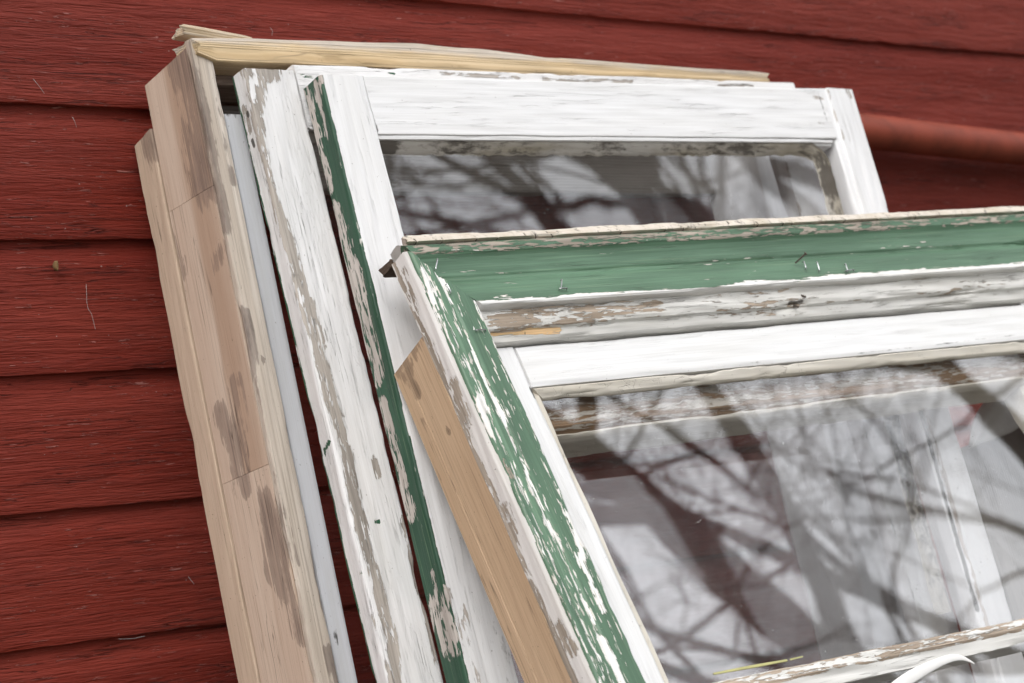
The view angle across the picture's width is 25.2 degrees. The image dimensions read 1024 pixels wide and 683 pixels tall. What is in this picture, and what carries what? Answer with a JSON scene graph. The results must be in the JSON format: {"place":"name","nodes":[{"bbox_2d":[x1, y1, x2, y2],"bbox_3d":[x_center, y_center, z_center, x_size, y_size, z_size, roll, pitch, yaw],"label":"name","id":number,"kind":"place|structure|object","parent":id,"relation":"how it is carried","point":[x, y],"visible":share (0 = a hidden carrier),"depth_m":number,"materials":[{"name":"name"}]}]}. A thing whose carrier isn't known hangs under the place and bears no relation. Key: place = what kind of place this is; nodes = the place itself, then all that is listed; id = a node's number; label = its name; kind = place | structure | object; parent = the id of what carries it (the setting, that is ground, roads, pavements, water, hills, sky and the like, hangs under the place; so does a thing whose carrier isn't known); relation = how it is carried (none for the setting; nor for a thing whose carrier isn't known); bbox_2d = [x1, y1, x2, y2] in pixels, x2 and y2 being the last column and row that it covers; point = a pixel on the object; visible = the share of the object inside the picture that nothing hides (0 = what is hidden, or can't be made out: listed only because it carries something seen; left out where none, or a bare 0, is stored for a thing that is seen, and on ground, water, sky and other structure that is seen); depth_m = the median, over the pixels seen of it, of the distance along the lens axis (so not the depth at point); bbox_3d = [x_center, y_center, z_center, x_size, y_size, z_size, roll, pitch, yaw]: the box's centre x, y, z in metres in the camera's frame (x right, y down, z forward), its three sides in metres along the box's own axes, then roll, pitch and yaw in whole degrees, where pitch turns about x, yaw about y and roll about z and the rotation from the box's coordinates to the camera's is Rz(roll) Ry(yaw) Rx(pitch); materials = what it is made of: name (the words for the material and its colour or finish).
{"place":"outdoors","nodes":[
{"label":"outdoors","id":0,"kind":"place"},
{"bbox_2d":[960,428,1023,656],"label":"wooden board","id":1,"kind":"object","parent":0,"point":[995,468],"visible":0.74,"depth_m":2.93,"materials":[{"name":"white wood"}]},
{"bbox_2d":[969,401,1018,449],"bbox_3d":[0.695,0.109,2.985,0.301,0.158,0.015,-3,-20,-37],"label":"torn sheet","id":2,"kind":"object","parent":1,"relation":"on","point":[993,420],"visible":0.68,"depth_m":2.93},
{"label":"ground","id":3,"kind":"structure","parent":0,"visible":0},
{"bbox_2d":[0,0,1023,682],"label":"clapboard wall","id":4,"kind":"structure","parent":3,"relation":"on","point":[106,552],"depth_m":2.69,"materials":[{"name":"wood"}]},
{"bbox_2d":[53,261,57,270],"bbox_3d":[-0.503,-0.084,2.530,0.007,0.011,0.005,-2,2,-42],"label":"dry leaf","id":5,"kind":"object","parent":4,"relation":"attached to","point":[55,265],"visible":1,"depth_m":2.53,"materials":[{"name":"beige plant"}]},
{"bbox_2d":[859,113,1023,165],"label":"drain pipe","id":6,"kind":"object","parent":4,"relation":"attached to","point":[906,136],"visible":0.81,"depth_m":3.51,"materials":[{"name":"red metal"}]},
{"bbox_2d":[135,24,921,682],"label":"box frame","id":7,"kind":"object","parent":3,"relation":"on","point":[269,538],"visible":0.59,"depth_m":2.53,"materials":[{"name":"brown wood"}]},
{"bbox_2d":[232,65,973,682],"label":"window sash","id":8,"kind":"object","parent":3,"relation":"on","point":[280,137],"depth_m":2.48,"materials":[{"name":"white paint"}]},
{"bbox_2d":[303,75,1023,682],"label":"window sash","id":9,"kind":"object","parent":3,"relation":"on","point":[361,125],"depth_m":2.68,"materials":[{"name":"white paint"}]},
{"bbox_2d":[378,206,1023,682],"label":"cased window","id":10,"kind":"structure","parent":3,"relation":"on","point":[534,360],"depth_m":2.51,"materials":[{"name":"green paint"}]}
]}

